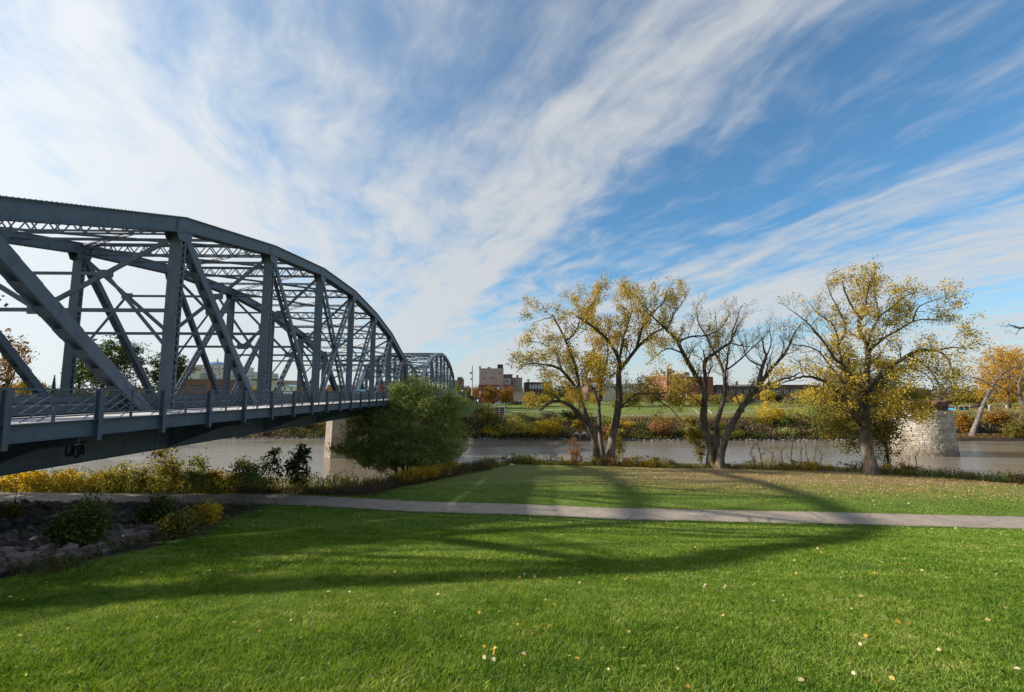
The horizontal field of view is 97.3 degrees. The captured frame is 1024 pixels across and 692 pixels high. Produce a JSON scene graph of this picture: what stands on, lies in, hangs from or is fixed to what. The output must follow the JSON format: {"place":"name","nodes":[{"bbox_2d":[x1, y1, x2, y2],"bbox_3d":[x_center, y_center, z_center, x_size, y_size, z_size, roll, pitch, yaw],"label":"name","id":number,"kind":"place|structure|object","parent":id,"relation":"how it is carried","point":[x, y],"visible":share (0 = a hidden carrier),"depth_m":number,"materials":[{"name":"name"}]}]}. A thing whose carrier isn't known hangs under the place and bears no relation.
{"place":"outdoors","nodes":[
{"label":"outdoors","id":0,"kind":"place"},
{"bbox_2d":[0,571,1023,691],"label":"grass","id":1,"kind":"structure","parent":0,"point":[1013,593],"depth_m":5.31,"materials":[{"name":"green plant"}]},
{"bbox_2d":[0,393,1023,691],"bbox_3d":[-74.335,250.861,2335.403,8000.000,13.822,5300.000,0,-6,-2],"label":"ground","id":2,"kind":"structure","parent":0,"point":[520,475],"depth_m":27.64,"materials":[{"name":"green plant"}]},
{"bbox_2d":[0,473,30,491],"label":"shrub","id":3,"kind":"object","parent":2,"relation":"on","point":[6,480],"visible":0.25,"depth_m":38.15,"materials":[{"name":"yellow plant"}]},
{"bbox_2d":[0,490,35,519],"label":"slope shrub","id":4,"kind":"object","parent":2,"relation":"on","point":[12,511],"visible":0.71,"depth_m":18.95,"materials":[{"name":"green plant"}]},
{"bbox_2d":[0,328,39,391],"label":"autumn tree","id":5,"kind":"object","parent":2,"relation":"on","point":[9,372],"visible":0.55,"depth_m":116.14,"materials":[{"name":"orange plant"}]},
{"bbox_2d":[11,551,39,570],"bbox_3d":[-9.922,4.436,9.141,0.401,0.426,0.538,0,-6,-2],"label":"boulder","id":6,"kind":"object","parent":2,"relation":"on","point":[30,556],"visible":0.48,"depth_m":9.10,"materials":[{"name":"stone"}]},
{"bbox_2d":[10,380,46,395],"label":"autumn tree","id":7,"kind":"object","parent":2,"relation":"on","point":[19,385],"visible":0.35,"depth_m":161.92,"materials":[{"name":"yellow plant"}]},
{"bbox_2d":[1,470,56,491],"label":"shrub","id":8,"kind":"object","parent":2,"relation":"on","point":[37,473],"visible":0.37,"depth_m":37.85,"materials":[{"name":"yellow plant"}]},
{"bbox_2d":[21,535,44,546],"bbox_3d":[-12.490,5.220,11.783,0.456,0.524,0.374,-2,-6,19],"label":"boulder","id":9,"kind":"object","parent":2,"relation":"on","point":[34,540],"visible":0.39,"depth_m":11.73,"materials":[{"name":"stone"}]},
{"bbox_2d":[39,465,91,492],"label":"shrub","id":10,"kind":"object","parent":2,"relation":"on","point":[63,475],"visible":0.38,"depth_m":38.02,"materials":[{"name":"yellow plant"}]},
{"bbox_2d":[54,542,83,561],"bbox_3d":[-10.094,4.743,10.219,0.589,0.560,0.465,0,-6,-2],"label":"boulder","id":11,"kind":"object","parent":2,"relation":"on","point":[69,546],"visible":0.41,"depth_m":10.19,"materials":[{"name":"stone"}]},
{"bbox_2d":[20,475,127,551],"bbox_3d":[-11.236,4.587,11.756,2.031,2.412,1.809,0,-6,-2],"label":"slope shrub","id":12,"kind":"object","parent":2,"relation":"on","point":[84,525],"visible":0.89,"depth_m":11.47,"materials":[{"name":"green plant"}]},
{"bbox_2d":[58,357,90,394],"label":"ash tree","id":13,"kind":"object","parent":2,"relation":"on","point":[78,362],"visible":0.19,"depth_m":146.16,"materials":[{"name":"green plant"}]},
{"bbox_2d":[0,499,181,578],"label":"rubble","id":14,"kind":"object","parent":2,"relation":"on","point":[26,502],"visible":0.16,"depth_m":25.81,"materials":[{"name":"stone"}]},
{"bbox_2d":[71,469,122,491],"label":"shrub","id":15,"kind":"object","parent":2,"relation":"on","point":[98,477],"visible":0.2,"depth_m":38.34,"materials":[{"name":"yellow plant"}]},
{"bbox_2d":[75,335,153,394],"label":"ash tree","id":16,"kind":"object","parent":2,"relation":"on","point":[118,359],"visible":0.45,"depth_m":143.96,"materials":[{"name":"green plant"}]},
{"bbox_2d":[94,459,137,492],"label":"shrub","id":17,"kind":"object","parent":2,"relation":"on","point":[121,472],"visible":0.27,"depth_m":38.95,"materials":[{"name":"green plant"}]},
{"bbox_2d":[0,465,233,485],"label":"undergrowth","id":18,"kind":"object","parent":2,"relation":"on","point":[104,472],"visible":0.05,"depth_m":44.20,"materials":[{"name":"yellow plant"}]},
{"bbox_2d":[0,494,267,580],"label":"undergrowth","id":19,"kind":"object","parent":2,"relation":"on","point":[34,566],"visible":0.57,"depth_m":9.67,"materials":[{"name":"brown plant"}]},
{"bbox_2d":[120,460,162,492],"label":"shrub","id":20,"kind":"object","parent":2,"relation":"on","point":[143,472],"visible":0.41,"depth_m":39.01,"materials":[{"name":"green plant"}]},
{"bbox_2d":[122,490,180,525],"bbox_3d":[-13.726,6.414,17.247,1.845,2.126,1.723,0,-6,-2],"label":"slope shrub","id":21,"kind":"object","parent":2,"relation":"on","point":[147,511],"visible":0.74,"depth_m":17.13,"materials":[{"name":"green plant"}]},
{"bbox_2d":[135,447,197,492],"bbox_3d":[-29.306,10.870,38.909,3.933,5.788,3.820,0,-6,-2],"label":"shrub","id":22,"kind":"object","parent":2,"relation":"on","point":[173,473],"visible":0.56,"depth_m":38.36,"materials":[{"name":"green plant"}]},
{"bbox_2d":[144,352,198,388],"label":"ash tree","id":23,"kind":"object","parent":2,"relation":"on","point":[153,375],"visible":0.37,"depth_m":154.04,"materials":[{"name":"green plant"}]},
{"bbox_2d":[146,482,209,537],"bbox_3d":[-11.415,5.750,15.217,2.230,2.216,1.523,0,-6,-2],"label":"slope shrub","id":24,"kind":"object","parent":2,"relation":"on","point":[179,521],"visible":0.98,"depth_m":15.05,"materials":[{"name":"green plant"}]},
{"bbox_2d":[0,470,382,494],"bbox_3d":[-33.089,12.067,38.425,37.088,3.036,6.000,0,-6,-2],"label":"undergrowth","id":25,"kind":"object","parent":2,"relation":"on","point":[88,486],"visible":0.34,"depth_m":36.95,"materials":[{"name":"yellow plant"}]},
{"bbox_2d":[172,448,215,492],"bbox_3d":[-27.381,11.405,39.009,3.875,4.978,4.199,0,-6,-2],"label":"shrub","id":26,"kind":"object","parent":2,"relation":"on","point":[194,475],"visible":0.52,"depth_m":38.93,"materials":[{"name":"green plant"}]},
{"bbox_2d":[182,491,231,524],"bbox_3d":[-13.306,7.238,19.547,1.892,1.859,1.570,0,-6,-2],"label":"slope shrub","id":27,"kind":"object","parent":2,"relation":"on","point":[212,513],"visible":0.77,"depth_m":19.47,"materials":[{"name":"yellow plant"}]},
{"bbox_2d":[180,377,241,394],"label":"brick building","id":28,"kind":"structure","parent":2,"relation":"on","point":[200,384],"depth_m":243.86,"materials":[{"name":"brown brick"}]},
{"bbox_2d":[198,465,225,493],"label":"shrub","id":29,"kind":"object","parent":2,"relation":"on","point":[215,473],"visible":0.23,"depth_m":39.29,"materials":[{"name":"green plant"}]},
{"bbox_2d":[189,358,278,384],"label":"hotel building","id":30,"kind":"structure","parent":2,"relation":"on","point":[217,366],"depth_m":293.95,"materials":[{"name":"white paint"}]},
{"bbox_2d":[212,455,258,493],"bbox_3d":[-23.703,11.730,39.074,3.721,4.504,3.879,0,-6,-2],"label":"shrub","id":31,"kind":"object","parent":2,"relation":"on","point":[230,478],"visible":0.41,"depth_m":38.43,"materials":[{"name":"green plant"}]},
{"bbox_2d":[227,459,273,493],"bbox_3d":[-22.481,11.611,38.955,3.874,4.317,3.983,-4,-7,35],"label":"shrub","id":32,"kind":"object","parent":2,"relation":"on","point":[252,474],"visible":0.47,"depth_m":38.81,"materials":[{"name":"green plant"}]},
{"bbox_2d":[257,447,284,486],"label":"shrub","id":33,"kind":"object","parent":2,"relation":"on","point":[274,452],"visible":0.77,"depth_m":45.18,"materials":[{"name":"green plant"}]},
{"bbox_2d":[284,443,316,488],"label":"shrub","id":34,"kind":"object","parent":2,"relation":"on","point":[299,456],"visible":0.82,"depth_m":45.09,"materials":[{"name":"green plant"}]},
{"bbox_2d":[225,478,410,496],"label":"undergrowth","id":35,"kind":"object","parent":2,"relation":"on","point":[357,490],"visible":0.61,"depth_m":36.87,"materials":[{"name":"green plant"}]},
{"bbox_2d":[324,414,425,457],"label":"bridge pier","id":36,"kind":"structure","parent":2,"relation":"on","point":[333,432],"depth_m":89.04,"materials":[{"name":"concrete"}]},
{"bbox_2d":[0,195,432,475],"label":"bridge span","id":37,"kind":"object","parent":36,"relation":"on","point":[42,428],"visible":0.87,"depth_m":26.65,"materials":[{"name":"paint"}]},
{"bbox_2d":[354,353,465,401],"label":"bridge span","id":38,"kind":"object","parent":36,"relation":"on","point":[424,368],"visible":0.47,"depth_m":124.20,"materials":[{"name":"paint"}]},
{"bbox_2d":[326,369,475,476],"bbox_3d":[-13.163,9.710,53.525,17.847,14.385,9.404,0,-6,-2],"label":"willow tree","id":39,"kind":"object","parent":2,"relation":"on","point":[380,451],"visible":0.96,"depth_m":52.02,"materials":[{"name":"green plant"}]},
{"bbox_2d":[310,457,495,493],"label":"undergrowth","id":40,"kind":"object","parent":2,"relation":"on","point":[472,466],"visible":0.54,"depth_m":48.52,"materials":[{"name":"green plant"}]},
{"bbox_2d":[381,461,463,484],"bbox_3d":[-13.592,18.527,68.681,16.937,7.160,47.412,0,-6,-2],"label":"goldenrod","id":41,"kind":"object","parent":2,"relation":"on","point":[420,470],"visible":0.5,"depth_m":48.51,"materials":[{"name":"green plant"}]},
{"bbox_2d":[468,405,501,425],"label":"shrub","id":42,"kind":"object","parent":2,"relation":"on","point":[481,412],"visible":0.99,"depth_m":130.42,"materials":[{"name":"green plant"}]},
{"bbox_2d":[476,384,498,406],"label":"autumn tree","id":43,"kind":"object","parent":2,"relation":"on","point":[487,394],"visible":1,"depth_m":167.79,"materials":[{"name":"orange plant"}]},
{"bbox_2d":[479,364,503,384],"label":"office building","id":44,"kind":"structure","parent":2,"relation":"on","point":[491,376],"depth_m":214.46,"materials":[{"name":"beige brick"}]},
{"bbox_2d":[478,385,513,402],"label":"autumn trees","id":45,"kind":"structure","parent":2,"relation":"on","point":[498,387],"depth_m":206.83,"materials":[{"name":"orange plant"}]},
{"bbox_2d":[496,386,515,407],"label":"autumn tree","id":46,"kind":"object","parent":2,"relation":"on","point":[506,398],"visible":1,"depth_m":170.39,"materials":[{"name":"orange plant"}]},
{"bbox_2d":[0,383,1023,399],"bbox_3d":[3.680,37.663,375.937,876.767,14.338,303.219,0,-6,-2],"label":"woods","id":47,"kind":"object","parent":2,"relation":"on","point":[562,395],"visible":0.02,"depth_m":290.97,"materials":[{"name":"green plant"}]},
{"bbox_2d":[3,524,1023,582],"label":"grass","id":48,"kind":"structure","parent":2,"relation":"on","point":[881,549],"depth_m":11.83,"materials":[{"name":"green plant"}]},
{"bbox_2d":[8,568,1023,689],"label":"fallen leaves","id":49,"kind":"object","parent":2,"relation":"on","point":[688,685],"visible":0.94,"depth_m":5.33,"materials":[{"name":"beige plant"}]},
{"bbox_2d":[9,464,1023,505],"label":"fallen leaves","id":50,"kind":"object","parent":2,"relation":"on","point":[1019,486],"visible":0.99,"depth_m":44.58,"materials":[{"name":"plant"}]},
{"bbox_2d":[10,483,1023,536],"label":"grass","id":51,"kind":"structure","parent":2,"relation":"on","point":[910,531],"depth_m":27.44,"materials":[{"name":"green plant"}]},
{"bbox_2d":[495,414,538,439],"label":"shrub","id":52,"kind":"object","parent":2,"relation":"on","point":[512,428],"visible":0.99,"depth_m":122.75,"materials":[{"name":"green plant"}]},
{"bbox_2d":[523,379,549,400],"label":"row building","id":53,"kind":"structure","parent":2,"relation":"on","point":[528,386],"depth_m":231.50,"materials":[{"name":"brick"}]},
{"bbox_2d":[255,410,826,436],"bbox_3d":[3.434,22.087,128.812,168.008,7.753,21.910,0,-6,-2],"label":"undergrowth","id":54,"kind":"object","parent":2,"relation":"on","point":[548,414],"visible":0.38,"depth_m":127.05,"materials":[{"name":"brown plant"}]},
{"bbox_2d":[225,436,857,440],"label":"shore rubble","id":55,"kind":"object","parent":2,"relation":"on","point":[678,439],"visible":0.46,"depth_m":122.61,"materials":[{"name":"stone"}]},
{"bbox_2d":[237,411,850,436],"bbox_3d":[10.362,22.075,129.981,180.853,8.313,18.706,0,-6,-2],"label":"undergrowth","id":56,"kind":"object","parent":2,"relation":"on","point":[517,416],"visible":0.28,"depth_m":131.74,"materials":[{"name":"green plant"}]},
{"bbox_2d":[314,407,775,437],"bbox_3d":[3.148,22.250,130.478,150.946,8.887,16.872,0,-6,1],"label":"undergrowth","id":57,"kind":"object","parent":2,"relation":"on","point":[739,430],"visible":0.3,"depth_m":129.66,"materials":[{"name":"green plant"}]},
{"bbox_2d":[238,415,858,439],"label":"undergrowth","id":58,"kind":"object","parent":2,"relation":"on","point":[686,416],"visible":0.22,"depth_m":129.53,"materials":[{"name":"green plant"}]},
{"bbox_2d":[533,418,563,439],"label":"shrub","id":59,"kind":"object","parent":2,"relation":"on","point":[550,428],"visible":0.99,"depth_m":122.03,"materials":[{"name":"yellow plant"}]},
{"bbox_2d":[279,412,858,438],"bbox_3d":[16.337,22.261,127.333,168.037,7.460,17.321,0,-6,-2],"label":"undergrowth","id":60,"kind":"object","parent":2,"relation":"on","point":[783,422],"visible":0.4,"depth_m":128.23,"materials":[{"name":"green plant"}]},
{"bbox_2d":[567,438,584,464],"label":"rusty shrub","id":61,"kind":"object","parent":2,"relation":"on","point":[573,452],"visible":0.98,"depth_m":59.59,"materials":[{"name":"brown plant"}]},
{"bbox_2d":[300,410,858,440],"bbox_3d":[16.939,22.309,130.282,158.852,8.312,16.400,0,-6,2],"label":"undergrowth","id":62,"kind":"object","parent":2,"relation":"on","point":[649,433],"visible":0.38,"depth_m":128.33,"materials":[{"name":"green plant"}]},
{"bbox_2d":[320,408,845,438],"bbox_3d":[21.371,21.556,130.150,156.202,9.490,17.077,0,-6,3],"label":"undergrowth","id":63,"kind":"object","parent":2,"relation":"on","point":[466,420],"visible":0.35,"depth_m":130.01,"materials":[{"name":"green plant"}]},
{"bbox_2d":[166,512,1006,578],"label":"fallen leaves","id":64,"kind":"object","parent":2,"relation":"on","point":[622,560],"visible":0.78,"depth_m":13.42,"materials":[{"name":"yellow plant"}]},
{"bbox_2d":[583,377,602,400],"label":"row building","id":65,"kind":"structure","parent":2,"relation":"on","point":[585,389],"depth_m":230.66,"materials":[{"name":"brown brick"}]},
{"bbox_2d":[505,270,702,465],"bbox_3d":[11.500,2.957,61.229,25.432,26.726,15.776,0,-6,-2],"label":"cottonwood tree","id":66,"kind":"object","parent":2,"relation":"on","point":[594,364],"visible":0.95,"depth_m":60.16,"materials":[{"name":"yellow plant"}]},
{"bbox_2d":[603,424,627,460],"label":"leafy sapling","id":67,"kind":"object","parent":2,"relation":"on","point":[618,446],"visible":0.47,"depth_m":65.13,"materials":[{"name":"green plant"}]},
{"bbox_2d":[602,384,646,399],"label":"row building","id":68,"kind":"structure","parent":2,"relation":"on","point":[612,392],"depth_m":250.72,"materials":[{"name":"white paint"}]},
{"bbox_2d":[444,411,812,420],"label":"undergrowth","id":69,"kind":"object","parent":2,"relation":"on","point":[635,415],"visible":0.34,"depth_m":137.04,"materials":[{"name":"green plant"}]},
{"bbox_2d":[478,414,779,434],"bbox_3d":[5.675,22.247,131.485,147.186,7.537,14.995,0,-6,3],"label":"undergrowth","id":70,"kind":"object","parent":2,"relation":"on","point":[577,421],"visible":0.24,"depth_m":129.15,"materials":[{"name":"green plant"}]},
{"bbox_2d":[637,385,663,404],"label":"park tree","id":71,"kind":"object","parent":2,"relation":"on","point":[651,399],"visible":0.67,"depth_m":179.45,"materials":[{"name":"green plant"}]},
{"bbox_2d":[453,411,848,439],"bbox_3d":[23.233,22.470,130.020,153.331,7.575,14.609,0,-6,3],"label":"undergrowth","id":72,"kind":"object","parent":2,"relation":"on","point":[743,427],"visible":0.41,"depth_m":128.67,"materials":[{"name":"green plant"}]},
{"bbox_2d":[645,415,676,435],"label":"shrub","id":73,"kind":"object","parent":2,"relation":"on","point":[661,428],"visible":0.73,"depth_m":123.04,"materials":[{"name":"brown plant"}]},
{"bbox_2d":[646,368,713,401],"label":"brick building","id":74,"kind":"structure","parent":2,"relation":"on","point":[695,389],"depth_m":244.37,"materials":[{"name":"brick"}]},
{"bbox_2d":[680,420,706,465],"bbox_3d":[25.307,13.539,61.944,3.825,6.796,3.116,0,-6,-2],"label":"leafy sapling","id":75,"kind":"object","parent":2,"relation":"on","point":[694,437],"visible":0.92,"depth_m":61.62,"materials":[{"name":"green plant"}]},
{"bbox_2d":[556,453,834,469],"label":"undergrowth","id":76,"kind":"object","parent":2,"relation":"on","point":[645,462],"visible":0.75,"depth_m":57.96,"materials":[{"name":"green plant"}]},
{"bbox_2d":[505,452,903,473],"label":"undergrowth","id":77,"kind":"object","parent":2,"relation":"on","point":[665,461],"visible":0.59,"depth_m":58.48,"materials":[{"name":"green plant"}]},
{"bbox_2d":[635,276,811,468],"bbox_3d":[28.077,3.474,59.360,25.900,26.092,15.310,0,-6,-2],"label":"cottonwood tree","id":78,"kind":"object","parent":2,"relation":"on","point":[716,449],"visible":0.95,"depth_m":57.95,"materials":[{"name":"brown plant"}]},
{"bbox_2d":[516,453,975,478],"bbox_3d":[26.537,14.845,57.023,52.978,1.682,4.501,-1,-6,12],"label":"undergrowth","id":79,"kind":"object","parent":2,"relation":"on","point":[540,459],"visible":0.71,"depth_m":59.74,"materials":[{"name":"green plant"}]},
{"bbox_2d":[484,451,1023,481],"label":"undergrowth","id":80,"kind":"object","parent":2,"relation":"on","point":[693,465],"visible":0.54,"depth_m":57.80,"materials":[{"name":"green plant"}]},
{"bbox_2d":[591,454,919,475],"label":"undergrowth","id":81,"kind":"object","parent":2,"relation":"on","point":[883,464],"visible":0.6,"depth_m":56.28,"materials":[{"name":"brown plant"}]},
{"bbox_2d":[510,452,1016,481],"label":"undergrowth","id":82,"kind":"object","parent":2,"relation":"on","point":[514,457],"visible":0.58,"depth_m":59.24,"materials":[{"name":"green plant"}]},
{"bbox_2d":[713,381,819,397],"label":"row building","id":83,"kind":"structure","parent":2,"relation":"on","point":[785,391],"depth_m":253.47,"materials":[{"name":"brick"}]},
{"bbox_2d":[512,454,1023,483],"bbox_3d":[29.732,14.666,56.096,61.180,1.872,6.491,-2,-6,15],"label":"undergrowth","id":84,"kind":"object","parent":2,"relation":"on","point":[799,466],"visible":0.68,"depth_m":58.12,"materials":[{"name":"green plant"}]},
{"bbox_2d":[752,398,785,423],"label":"shrub","id":85,"kind":"object","parent":2,"relation":"on","point":[778,412],"visible":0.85,"depth_m":130.56,"materials":[{"name":"yellow plant"}]},
{"bbox_2d":[778,390,819,421],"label":"shrub","id":86,"kind":"object","parent":2,"relation":"on","point":[797,413],"visible":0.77,"depth_m":133.57,"materials":[{"name":"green plant"}]},
{"bbox_2d":[751,255,994,474],"bbox_3d":[41.202,2.494,53.066,28.608,26.579,13.598,0,-6,-2],"label":"cottonwood tree","id":87,"kind":"object","parent":2,"relation":"on","point":[861,418],"visible":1,"depth_m":52.44,"materials":[{"name":"yellow plant"}]},
{"bbox_2d":[803,352,947,466],"bbox_3d":[49.462,9.552,61.613,16.778,18.477,10.456,0,-6,-2],"label":"boxelder tree","id":88,"kind":"object","parent":2,"relation":"on","point":[880,432],"visible":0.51,"depth_m":60.94,"materials":[{"name":"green plant"}]},
{"bbox_2d":[890,399,960,456],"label":"stone pier","id":89,"kind":"structure","parent":2,"relation":"on","point":[937,437],"depth_m":91.45,"materials":[{"name":"stone"}]},
{"bbox_2d":[848,405,1023,431],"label":"undergrowth","id":90,"kind":"object","parent":2,"relation":"on","point":[999,428],"visible":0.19,"depth_m":134.64,"materials":[{"name":"orange plant"}]},
{"bbox_2d":[852,463,1023,483],"bbox_3d":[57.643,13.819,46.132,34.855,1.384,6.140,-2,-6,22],"label":"undergrowth","id":91,"kind":"object","parent":2,"relation":"on","point":[1002,479],"visible":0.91,"depth_m":49.97,"materials":[{"name":"green plant"}]},
{"bbox_2d":[943,391,975,405],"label":"park tree","id":92,"kind":"object","parent":2,"relation":"on","point":[958,401],"visible":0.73,"depth_m":167.67,"materials":[{"name":"green plant"}]},
{"bbox_2d":[954,412,978,432],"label":"shrub","id":93,"kind":"object","parent":2,"relation":"on","point":[966,424],"visible":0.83,"depth_m":130.21,"materials":[{"name":"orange plant"}]},
{"bbox_2d":[949,347,1022,435],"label":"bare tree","id":94,"kind":"object","parent":2,"relation":"on","point":[974,428],"visible":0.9,"depth_m":125.60,"materials":[{"name":"orange plant"}]},
{"bbox_2d":[963,343,1023,408],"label":"autumn tree","id":95,"kind":"object","parent":2,"relation":"on","point":[1009,357],"visible":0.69,"depth_m":154.38,"materials":[{"name":"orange plant"}]},
{"bbox_2d":[982,407,1013,427],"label":"shrub","id":96,"kind":"object","parent":2,"relation":"on","point":[1003,418],"visible":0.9,"depth_m":130.52,"materials":[{"name":"orange plant"}]},
{"bbox_2d":[972,358,1023,410],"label":"bare tree","id":97,"kind":"object","parent":2,"relation":"on","point":[1020,395],"visible":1,"depth_m":123.45,"materials":[{"name":"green plant"}]},
{"bbox_2d":[1000,419,1023,438],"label":"shrub","id":98,"kind":"object","parent":2,"relation":"on","point":[1013,430],"visible":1,"depth_m":121.34,"materials":[{"name":"green plant"}]},
{"bbox_2d":[0,492,1023,528],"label":"path","id":99,"kind":"structure","parent":0,"point":[979,521],"depth_m":30.41,"materials":[{"name":"concrete"}]},
{"bbox_2d":[0,0,1023,392],"label":"sky","id":100,"kind":"structure","parent":0,"point":[449,162],"materials":[{"name":"blue"}]},
{"bbox_2d":[27,439,1023,486],"bbox_3d":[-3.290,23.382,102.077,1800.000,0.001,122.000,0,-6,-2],"label":"river","id":101,"kind":"structure","parent":0,"point":[981,457],"depth_m":93.31,"materials":[{"name":"liquid"}]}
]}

